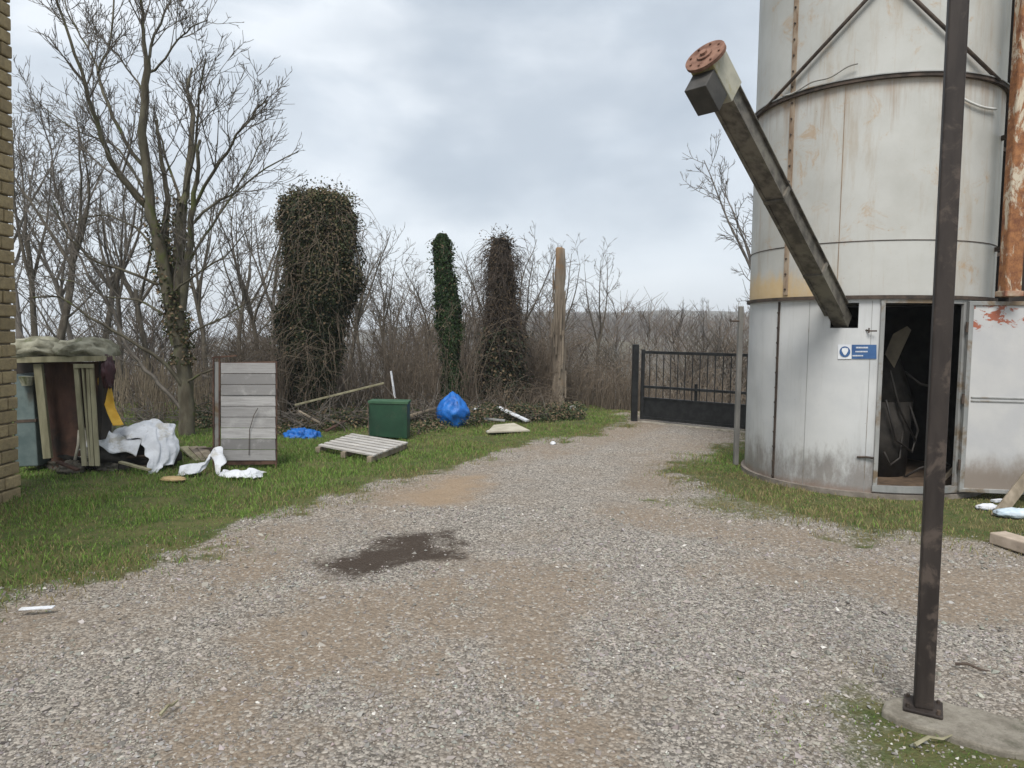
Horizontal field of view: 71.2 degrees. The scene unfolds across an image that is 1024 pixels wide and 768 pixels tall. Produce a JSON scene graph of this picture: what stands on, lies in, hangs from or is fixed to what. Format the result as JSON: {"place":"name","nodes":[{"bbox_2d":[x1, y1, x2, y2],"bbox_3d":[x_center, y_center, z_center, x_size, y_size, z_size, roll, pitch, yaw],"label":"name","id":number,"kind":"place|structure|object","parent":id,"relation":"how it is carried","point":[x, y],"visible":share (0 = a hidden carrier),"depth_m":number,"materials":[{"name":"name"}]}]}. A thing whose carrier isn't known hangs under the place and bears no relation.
{"place":"outdoors","nodes":[
{"label":"outdoors","id":0,"kind":"place"},
{"bbox_2d":[7,0,759,337],"label":"sky","id":1,"kind":"structure","parent":0,"point":[459,119],"materials":[{"name":"grey"}]},
{"bbox_2d":[0,411,1023,767],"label":"gravel track","id":2,"kind":"structure","parent":0,"point":[598,475],"depth_m":3.72,"materials":[{"name":"grey gravel"}]},
{"bbox_2d":[18,605,54,610],"bbox_3d":[-2.658,1.254,4.002,0.178,0.013,0.035,0,4,-7],"label":"white stick","id":3,"kind":"object","parent":2,"relation":"on","point":[36,607],"visible":1,"depth_m":4.00,"materials":[{"name":"plastic"}]},
{"bbox_2d":[159,700,177,715],"bbox_3d":[-1.431,1.347,2.981,0.017,0.028,0.107,2,4,15],"label":"twig","id":4,"kind":"object","parent":2,"relation":"on","point":[165,708],"visible":1,"depth_m":2.97,"materials":[{"name":"brown wood"}]},
{"bbox_2d":[737,643,1022,767],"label":"moss","id":5,"kind":"object","parent":2,"relation":"on","point":[877,725],"visible":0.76,"depth_m":2.86,"materials":[{"name":"green plant"}]},
{"bbox_2d":[913,734,951,746],"bbox_3d":[1.652,1.394,2.804,0.188,0.028,0.027,0,4,-15],"label":"twig","id":6,"kind":"object","parent":2,"relation":"on","point":[920,741],"visible":1,"depth_m":2.80,"materials":[{"name":"brown wood"}]},
{"bbox_2d":[881,697,1023,760],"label":"concrete kerb","id":7,"kind":"structure","parent":2,"relation":"on","point":[981,730],"depth_m":2.89,"materials":[{"name":"grey concrete"}]},
{"bbox_2d":[903,0,969,719],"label":"steel post","id":8,"kind":"object","parent":7,"relation":"on","point":[920,701],"visible":1,"depth_m":2.88,"materials":[{"name":"brown metal"}]},
{"bbox_2d":[955,662,989,671],"bbox_3d":[2.203,1.355,3.424,0.145,0.028,0.024,4,6,42],"label":"twig","id":9,"kind":"object","parent":2,"relation":"on","point":[965,663],"visible":1,"depth_m":3.43,"materials":[{"name":"wood"}]},
{"bbox_2d":[0,310,1023,676],"bbox_3d":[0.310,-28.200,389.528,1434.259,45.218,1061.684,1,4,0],"label":"ground","id":10,"kind":"structure","parent":0,"point":[664,492],"depth_m":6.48,"materials":[{"name":"green plant"}]},
{"bbox_2d":[0,0,20,504],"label":"brick wall","id":11,"kind":"structure","parent":10,"relation":"on","point":[10,480],"depth_m":6.50,"materials":[{"name":"brown brick"}]},
{"bbox_2d":[9,104,85,338],"bbox_3d":[-10.519,-2.829,15.792,2.099,6.909,2.506,-1,4,-16],"label":"bare tree","id":12,"kind":"object","parent":10,"relation":"on","point":[33,324],"visible":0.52,"depth_m":15.66,"materials":[{"name":"grey plant"}]},
{"bbox_2d":[9,119,91,338],"bbox_3d":[-12.012,-3.154,17.551,3.513,7.427,3.069,0,4,-8],"label":"bare tree","id":13,"kind":"object","parent":10,"relation":"on","point":[17,304],"visible":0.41,"depth_m":17.18,"materials":[{"name":"brown plant"}]},
{"bbox_2d":[44,460,58,470],"bbox_3d":[-5.103,0.888,8.093,0.308,0.152,0.256,2,4,22],"label":"rubble lump","id":14,"kind":"object","parent":10,"relation":"on","point":[49,464],"visible":0.31,"depth_m":8.00,"materials":[{"name":"grey stone"}]},
{"bbox_2d":[10,166,106,339],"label":"bare tree","id":15,"kind":"object","parent":10,"relation":"on","point":[60,293],"visible":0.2,"depth_m":20.30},
{"bbox_2d":[11,355,114,467],"bbox_3d":[-5.060,0.355,7.972,1.332,1.364,0.480,1,4,0],"label":"junk shelter","id":16,"kind":"object","parent":10,"relation":"on","point":[57,408],"visible":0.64,"depth_m":7.94,"materials":[{"name":"brown wood"}]},
{"bbox_2d":[15,373,50,466],"bbox_3d":[-5.339,0.388,8.058,0.254,1.024,0.455,1,4,0],"label":"tin cabinet","id":17,"kind":"object","parent":16,"relation":"in","point":[29,447],"visible":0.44,"depth_m":7.85,"materials":[{"name":"metal"}]},
{"bbox_2d":[18,376,34,385],"bbox_3d":[-5.273,-0.033,7.774,0.155,0.100,0.155,1,4,0],"label":"white pot","id":18,"kind":"object","parent":17,"relation":"on","point":[26,380],"visible":1,"depth_m":7.73,"materials":[{"name":"white ceramic"}]},
{"bbox_2d":[11,336,59,356],"bbox_3d":[-5.268,-0.420,7.915,0.666,0.226,0.607,1,4,0],"label":"sack","id":19,"kind":"object","parent":16,"relation":"on","point":[33,346],"visible":0.62,"depth_m":7.72,"materials":[{"name":"beige fabric"}]},
{"bbox_2d":[73,364,99,465],"bbox_3d":[-4.561,0.328,7.667,0.331,1.082,0.175,1,4,0],"label":"slatted frame","id":20,"kind":"object","parent":16,"relation":"attached to","point":[91,420],"visible":1,"depth_m":7.66,"materials":[{"name":"brown wood"}]},
{"bbox_2d":[51,336,121,356],"bbox_3d":[-4.713,-0.418,7.931,0.549,0.222,0.586,1,4,0],"label":"sack","id":21,"kind":"object","parent":16,"relation":"on","point":[89,346],"visible":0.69,"depth_m":7.74,"materials":[{"name":"beige fabric"}]},
{"bbox_2d":[101,354,115,389],"bbox_3d":[-4.405,-0.130,7.795,0.114,0.396,0.230,1,4,0],"label":"maroon bundle","id":22,"kind":"object","parent":16,"relation":"hanging from","point":[108,370],"visible":0.98,"depth_m":7.75,"materials":[{"name":"fabric"}]},
{"bbox_2d":[98,378,123,425],"bbox_3d":[-4.419,0.185,7.870,0.301,0.539,0.096,2,5,24],"label":"yellow cloth","id":23,"kind":"object","parent":16,"relation":"hanging from","point":[113,414],"visible":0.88,"depth_m":7.87,"materials":[{"name":"yellow fabric"}]},
{"bbox_2d":[56,461,79,470],"bbox_3d":[-4.653,0.859,7.492,0.249,0.092,0.060,1,4,12],"label":"plank","id":24,"kind":"object","parent":10,"relation":"on","point":[67,465],"visible":1,"depth_m":7.48,"materials":[{"name":"brown wood"}]},
{"bbox_2d":[56,459,85,474],"bbox_3d":[-4.860,0.905,7.879,0.286,0.154,0.277,-3,5,-38],"label":"rubble lump","id":25,"kind":"object","parent":10,"relation":"on","point":[62,470],"visible":0.76,"depth_m":7.82,"materials":[{"name":"grey stone"}]},
{"bbox_2d":[9,82,148,344],"bbox_3d":[-9.077,-2.599,14.676,3.018,6.456,3.547,-2,5,-31],"label":"bare tree","id":26,"kind":"object","parent":10,"relation":"on","point":[61,329],"visible":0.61,"depth_m":14.54,"materials":[{"name":"grey plant"}]},
{"bbox_2d":[12,143,179,350],"bbox_3d":[-10.340,-2.602,18.275,3.692,6.720,3.141,2,5,24],"label":"bare tree","id":27,"kind":"object","parent":10,"relation":"on","point":[140,227],"visible":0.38,"depth_m":18.11,"materials":[{"name":"grey plant"}]},
{"bbox_2d":[95,462,117,471],"bbox_3d":[-4.502,0.901,8.011,0.284,0.152,0.282,4,5,39],"label":"rubble lump","id":28,"kind":"object","parent":10,"relation":"on","point":[108,466],"visible":0.43,"depth_m":7.93,"materials":[{"name":"grey stone"}]},
{"bbox_2d":[68,141,156,402],"bbox_3d":[-8.568,-2.313,15.408,1.788,5.888,2.136,-1,5,-25],"label":"bare tree","id":29,"kind":"object","parent":10,"relation":"on","point":[118,286],"visible":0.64,"depth_m":15.48,"materials":[{"name":"grey plant"}]},
{"bbox_2d":[57,438,182,471],"bbox_3d":[-4.580,0.733,8.317,1.445,0.470,0.926,1,4,0],"label":"old bed frame","id":30,"kind":"object","parent":10,"relation":"on","point":[140,459],"visible":0.29,"depth_m":7.99,"materials":[{"name":"wood"}]},
{"bbox_2d":[74,425,116,465],"bbox_3d":[-4.710,0.688,8.085,0.325,0.428,0.345,1,4,0],"label":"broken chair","id":31,"kind":"object","parent":30,"relation":"on","point":[78,446],"visible":0.29,"depth_m":7.95,"materials":[{"name":"brown wood"}]},
{"bbox_2d":[79,419,179,473],"bbox_3d":[-4.293,0.694,8.103,0.942,0.552,0.626,1,4,0],"label":"white sheet","id":32,"kind":"object","parent":30,"relation":"on","point":[158,440],"visible":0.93,"depth_m":8.02,"materials":[{"name":"plastic"}]},
{"bbox_2d":[118,461,151,470],"bbox_3d":[-4.098,0.891,7.771,0.393,0.085,0.050,2,4,15],"label":"plank","id":33,"kind":"object","parent":10,"relation":"on","point":[134,465],"visible":1,"depth_m":7.75,"materials":[{"name":"brown wood"}]},
{"bbox_2d":[59,178,219,400],"bbox_3d":[-9.335,-2.155,18.032,3.330,6.061,2.833,2,4,21],"label":"bare tree","id":34,"kind":"object","parent":10,"relation":"on","point":[142,337],"visible":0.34,"depth_m":18.00,"materials":[{"name":"grey plant"}]},
{"bbox_2d":[8,0,310,436],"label":"bare tree","id":35,"kind":"object","parent":10,"relation":"on","point":[174,279],"visible":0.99,"depth_m":10.39,"materials":[{"name":"brown plant"}]},
{"bbox_2d":[160,476,186,481],"bbox_3d":[-3.572,0.995,7.530,0.283,0.053,0.153,1,4,0],"label":"flat stone","id":36,"kind":"object","parent":10,"relation":"on","point":[171,478],"visible":0.95,"depth_m":7.48,"materials":[{"name":"beige stone"}]},
{"bbox_2d":[114,354,258,420],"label":"dead reeds","id":37,"kind":"object","parent":10,"relation":"on","point":[152,389],"visible":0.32,"depth_m":12.92,"materials":[{"name":"brown plant"}]},
{"bbox_2d":[180,446,212,460],"bbox_3d":[-3.867,0.894,8.956,0.344,0.185,0.641,-3,6,-44],"label":"wooden pallet","id":38,"kind":"object","parent":10,"relation":"on","point":[199,451],"visible":0.54,"depth_m":8.94,"materials":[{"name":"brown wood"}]},
{"bbox_2d":[169,163,255,393],"bbox_3d":[-7.952,-2.409,18.270,2.398,6.608,2.007,1,4,8],"label":"bare tree","id":39,"kind":"object","parent":10,"relation":"on","point":[196,292],"visible":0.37,"depth_m":18.36,"materials":[{"name":"grey plant"}]},
{"bbox_2d":[178,446,266,478],"bbox_3d":[-3.169,0.862,7.929,0.965,0.267,0.496,1,4,12],"label":"white sack","id":40,"kind":"object","parent":10,"relation":"on","point":[218,457],"visible":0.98,"depth_m":7.85,"materials":[{"name":"plastic"}]},
{"bbox_2d":[191,174,273,354],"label":"bare tree","id":41,"kind":"object","parent":10,"relation":"on","point":[241,319],"visible":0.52,"depth_m":15.99,"materials":[{"name":"grey plant"}]},
{"bbox_2d":[202,178,283,361],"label":"bare tree","id":42,"kind":"object","parent":10,"relation":"on","point":[244,293],"visible":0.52,"depth_m":14.18,"materials":[{"name":"grey plant"}]},
{"bbox_2d":[212,355,277,468],"bbox_3d":[-3.091,0.328,8.257,0.760,1.330,0.076,1,4,0],"label":"framed panel","id":43,"kind":"object","parent":10,"relation":"on","point":[248,416],"visible":0.87,"depth_m":8.25,"materials":[{"name":"grey wood"}]},
{"bbox_2d":[223,182,293,353],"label":"bare tree","id":44,"kind":"object","parent":10,"relation":"on","point":[262,271],"visible":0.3,"depth_m":20.25,"materials":[{"name":"brown plant"}]},
{"bbox_2d":[283,427,321,438],"bbox_3d":[-3.111,0.719,10.656,0.666,0.144,0.421,2,4,16],"label":"blue sheet","id":45,"kind":"object","parent":10,"relation":"on","point":[304,433],"visible":0.88,"depth_m":10.57,"materials":[{"name":"plastic"}]},
{"bbox_2d":[245,176,388,416],"bbox_3d":[-3.465,-1.325,12.568,2.409,4.709,2.361,1,4,0],"label":"ivy covered tree","id":46,"kind":"object","parent":10,"relation":"on","point":[317,228],"visible":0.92,"depth_m":12.18,"materials":[{"name":"green plant"}]},
{"bbox_2d":[324,420,346,431],"bbox_3d":[-2.768,0.658,11.229,0.060,0.114,0.533,2,4,19],"label":"plank","id":47,"kind":"object","parent":10,"relation":"on","point":[333,427],"visible":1,"depth_m":11.17,"materials":[{"name":"brown wood"}]},
{"bbox_2d":[114,370,586,435],"bbox_3d":[-3.075,0.208,12.154,9.285,0.966,3.015,0,4,-6],"label":"brushwood","id":48,"kind":"object","parent":10,"relation":"on","point":[289,412],"visible":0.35,"depth_m":12.01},
{"bbox_2d":[299,410,324,425],"bbox_3d":[-3.162,0.535,11.270,0.498,0.212,0.035,2,5,24],"label":"plank","id":49,"kind":"object","parent":48,"relation":"on","point":[312,418],"visible":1,"depth_m":11.26,"materials":[{"name":"wood"}]},
{"bbox_2d":[295,382,383,405],"bbox_3d":[-2.780,0.160,11.544,1.411,0.382,0.055,0,4,-8],"label":"plank","id":50,"kind":"object","parent":48,"relation":"on","point":[337,394],"visible":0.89,"depth_m":11.52,"materials":[{"name":"brown wood"}]},
{"bbox_2d":[390,371,395,397],"bbox_3d":[-2.103,0.009,12.635,0.099,0.481,0.050,1,4,0],"label":"plank","id":51,"kind":"object","parent":48,"relation":"on","point":[391,374],"visible":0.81,"depth_m":12.61,"materials":[{"name":"white wood"}]},
{"bbox_2d":[410,408,436,416],"bbox_3d":[-1.517,0.472,12.066,0.495,0.146,0.060,-1,5,-24],"label":"plank","id":52,"kind":"object","parent":48,"relation":"on","point":[427,410],"visible":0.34,"depth_m":12.04,"materials":[{"name":"wood"}]},
{"bbox_2d":[497,406,529,421],"bbox_3d":[0.013,0.531,12.721,0.739,0.215,0.100,4,6,43],"label":"plank","id":53,"kind":"object","parent":48,"relation":"on","point":[518,417],"visible":0.76,"depth_m":12.64,"materials":[{"name":"white wood"}]},
{"bbox_2d":[315,433,407,462],"bbox_3d":[-2.034,0.840,9.594,1.700,0.091,1.060,4,5,40],"label":"wooden pallet","id":54,"kind":"object","parent":10,"relation":"on","point":[373,448],"visible":0.99,"depth_m":9.42,"materials":[{"name":"grey wood"}]},
{"bbox_2d":[348,221,396,400],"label":"bare tree","id":55,"kind":"object","parent":10,"relation":"on","point":[357,322],"visible":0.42,"depth_m":15.76,"materials":[{"name":"grey plant"}]},
{"bbox_2d":[343,185,404,394],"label":"bare tree","id":56,"kind":"object","parent":10,"relation":"on","point":[365,301],"visible":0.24,"depth_m":17.07,"materials":[{"name":"grey plant"}]},
{"bbox_2d":[11,244,749,406],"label":"bare woodland","id":57,"kind":"object","parent":10,"relation":"on","point":[660,326],"visible":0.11,"depth_m":27.61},
{"bbox_2d":[367,399,410,438],"bbox_3d":[-1.830,0.660,10.532,0.596,0.816,0.695,1,4,0],"label":"green cabinet","id":58,"kind":"object","parent":10,"relation":"on","point":[389,418],"visible":0.97,"depth_m":10.53,"materials":[{"name":"metal"}]},
{"bbox_2d":[195,392,586,435],"bbox_3d":[-2.609,0.479,12.725,8.121,0.455,4.338,1,4,0],"label":"ivy ground cover","id":59,"kind":"object","parent":10,"relation":"on","point":[565,413],"visible":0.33,"depth_m":12.36,"materials":[{"name":"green plant"}]},
{"bbox_2d":[366,238,419,394],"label":"bare tree","id":60,"kind":"object","parent":10,"relation":"on","point":[385,302],"visible":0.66,"depth_m":17.43,"materials":[{"name":"grey plant"}]},
{"bbox_2d":[359,247,428,394],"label":"bare tree","id":61,"kind":"object","parent":10,"relation":"on","point":[399,310],"visible":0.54,"depth_m":20.82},
{"bbox_2d":[83,276,746,420],"bbox_3d":[1.830,0.478,20.101,26.310,5.705,11.764,-3,5,-39],"label":"bramble thicket","id":62,"kind":"object","parent":10,"relation":"on","point":[608,396],"visible":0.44,"depth_m":14.11,"materials":[{"name":"brown plant"}]},
{"bbox_2d":[392,249,459,403],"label":"bare tree","id":63,"kind":"object","parent":10,"relation":"on","point":[419,301],"visible":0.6,"depth_m":18.86,"materials":[{"name":"grey plant"}]},
{"bbox_2d":[416,231,477,405],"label":"ivy covered tree","id":64,"kind":"object","parent":10,"relation":"on","point":[446,288],"visible":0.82,"depth_m":13.18,"materials":[{"name":"green plant"}]},
{"bbox_2d":[436,391,469,427],"bbox_3d":[-0.996,0.422,12.060,0.592,0.601,0.552,1,4,0],"label":"blue sack","id":65,"kind":"object","parent":10,"relation":"on","point":[453,410],"visible":0.84,"depth_m":11.89,"materials":[{"name":"plastic"}]},
{"bbox_2d":[452,223,524,342],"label":"bare tree","id":66,"kind":"object","parent":10,"relation":"on","point":[478,299],"visible":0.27,"depth_m":17.96,"materials":[{"name":"brown plant"}]},
{"bbox_2d":[454,265,525,383],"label":"bare tree","id":67,"kind":"object","parent":10,"relation":"on","point":[464,293],"visible":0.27,"depth_m":21.06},
{"bbox_2d":[484,417,504,421],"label":"plank","id":68,"kind":"object","parent":10,"relation":"on","point":[494,419],"visible":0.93,"depth_m":12.34,"materials":[{"name":"wood"}]},
{"bbox_2d":[459,226,547,411],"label":"creeper covered tree","id":69,"kind":"object","parent":10,"relation":"on","point":[501,277],"visible":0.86,"depth_m":13.72,"materials":[{"name":"brown plant"}]},
{"bbox_2d":[487,423,529,432],"bbox_3d":[-0.165,0.710,11.614,0.713,0.050,0.725,-1,4,-18],"label":"flat board","id":70,"kind":"object","parent":10,"relation":"on","point":[507,427],"visible":1,"depth_m":11.47,"materials":[{"name":"beige wood"}]},
{"bbox_2d":[485,221,577,359],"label":"bare tree","id":71,"kind":"object","parent":10,"relation":"on","point":[538,261],"visible":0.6,"depth_m":17.16,"materials":[{"name":"grey plant"}]},
{"bbox_2d":[551,247,566,405],"bbox_3d":[0.952,-1.162,14.548,0.342,3.196,0.366,1,4,0],"label":"tree snag","id":72,"kind":"object","parent":10,"relation":"on","point":[559,298],"visible":0.93,"depth_m":14.43,"materials":[{"name":"brown wood"}]},
{"bbox_2d":[538,233,597,388],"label":"bare tree","id":73,"kind":"object","parent":10,"relation":"on","point":[577,304],"visible":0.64,"depth_m":18.31,"materials":[{"name":"grey plant"}]},
{"bbox_2d":[568,236,620,400],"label":"bare tree","id":74,"kind":"object","parent":10,"relation":"on","point":[600,329],"visible":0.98,"depth_m":17.64,"materials":[{"name":"brown plant"}]},
{"bbox_2d":[603,327,640,386],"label":"bare tree","id":75,"kind":"object","parent":10,"relation":"on","point":[618,354],"visible":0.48,"depth_m":21.88,"materials":[{"name":"brown plant"}]},
{"bbox_2d":[665,364,698,398],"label":"bare tree","id":76,"kind":"object","parent":10,"relation":"on","point":[681,376],"visible":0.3,"depth_m":27.68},
{"bbox_2d":[631,344,747,428],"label":"metal gate","id":77,"kind":"structure","parent":10,"relation":"on","point":[699,412],"depth_m":12.48,"materials":[{"name":"black metal"}]},
{"bbox_2d":[638,421,744,432],"bbox_3d":[3.296,0.764,12.152,2.552,0.050,0.160,4,5,40],"label":"concrete threshold","id":78,"kind":"object","parent":10,"relation":"on","point":[717,429],"visible":0.35,"depth_m":12.26,"materials":[{"name":"grey concrete"}]},
{"bbox_2d":[678,321,725,400],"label":"bare tree","id":79,"kind":"object","parent":10,"relation":"on","point":[705,344],"visible":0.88,"depth_m":23.85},
{"bbox_2d":[680,130,752,311],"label":"bare tree","id":80,"kind":"object","parent":10,"relation":"on","point":[746,246],"visible":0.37,"depth_m":20.91,"materials":[{"name":"brown plant"}]},
{"bbox_2d":[730,306,743,464],"bbox_3d":[2.727,0.026,8.754,0.191,1.948,0.082,-1,5,-27],"label":"grey gate post","id":81,"kind":"object","parent":10,"relation":"on","point":[738,385],"visible":0.99,"depth_m":8.75,"materials":[{"name":"metal"}]},
{"bbox_2d":[741,0,1023,499],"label":"silo","id":82,"kind":"object","parent":10,"relation":"on","point":[848,112],"visible":0.85,"depth_m":7.04,"materials":[{"name":"beige paint"}]},
{"bbox_2d":[684,40,851,327],"bbox_3d":[2.369,-1.577,6.264,2.775,2.125,0.316,-3,6,-42],"label":"grain auger","id":83,"kind":"object","parent":82,"relation":"attached to","point":[714,84],"visible":1,"depth_m":5.93,"materials":[{"name":"metal"}]},
{"bbox_2d":[838,345,876,358],"bbox_3d":[3.416,-0.317,7.079,0.350,0.149,0.019,3,5,28],"label":"safety sign","id":84,"kind":"object","parent":82,"relation":"attached to","point":[863,351],"visible":1,"depth_m":7.07,"materials":[{"name":"blue plastic"}]},
{"bbox_2d":[878,326,952,476],"bbox_3d":[4.162,0.196,7.835,0.766,1.652,1.077,-2,5,-33],"label":"feed machine","id":85,"kind":"object","parent":82,"relation":"on","point":[897,415],"visible":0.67,"depth_m":7.70,"materials":[{"name":"metal"}]},
{"bbox_2d":[945,468,951,480],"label":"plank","id":86,"kind":"object","parent":82,"relation":"on","point":[948,473],"visible":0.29,"depth_m":7.29,"materials":[{"name":"brown wood"}]},
{"bbox_2d":[957,301,1023,494],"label":"door","id":87,"kind":"structure","parent":82,"relation":"in","point":[991,443],"depth_m":6.95,"materials":[{"name":"white paint"}]},
{"bbox_2d":[994,0,1023,296],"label":"rusty duct","id":88,"kind":"object","parent":82,"relation":"attached to","point":[1011,250],"visible":0.88,"depth_m":6.69,"materials":[{"name":"metal"}]},
{"bbox_2d":[975,503,996,510],"bbox_3d":[4.394,1.139,6.612,0.220,0.072,0.088,1,4,0],"label":"plastic bottle","id":89,"kind":"object","parent":10,"relation":"on","point":[985,506],"visible":0.87,"depth_m":6.59,"materials":[{"name":"white plastic"}]},
{"bbox_2d":[989,531,1023,553],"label":"timber block","id":90,"kind":"object","parent":10,"relation":"on","point":[1009,540],"depth_m":5.43,"materials":[{"name":"beige wood"}]},
{"bbox_2d":[991,472,1023,514],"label":"plank","id":91,"kind":"object","parent":10,"relation":"on","point":[1013,495],"visible":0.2,"depth_m":6.59,"materials":[{"name":"beige wood"}]},
{"bbox_2d":[993,507,1023,518],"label":"plastic bag","id":92,"kind":"object","parent":10,"relation":"on","point":[1012,512],"visible":1,"depth_m":6.35,"materials":[{"name":"white plastic"}]},
{"bbox_2d":[990,498,1001,502],"bbox_3d":[4.702,1.127,6.917,0.137,0.020,0.050,-1,4,-20],"label":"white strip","id":93,"kind":"object","parent":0,"point":[995,500],"visible":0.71,"depth_m":6.89,"materials":[{"name":"plastic"}]}
]}

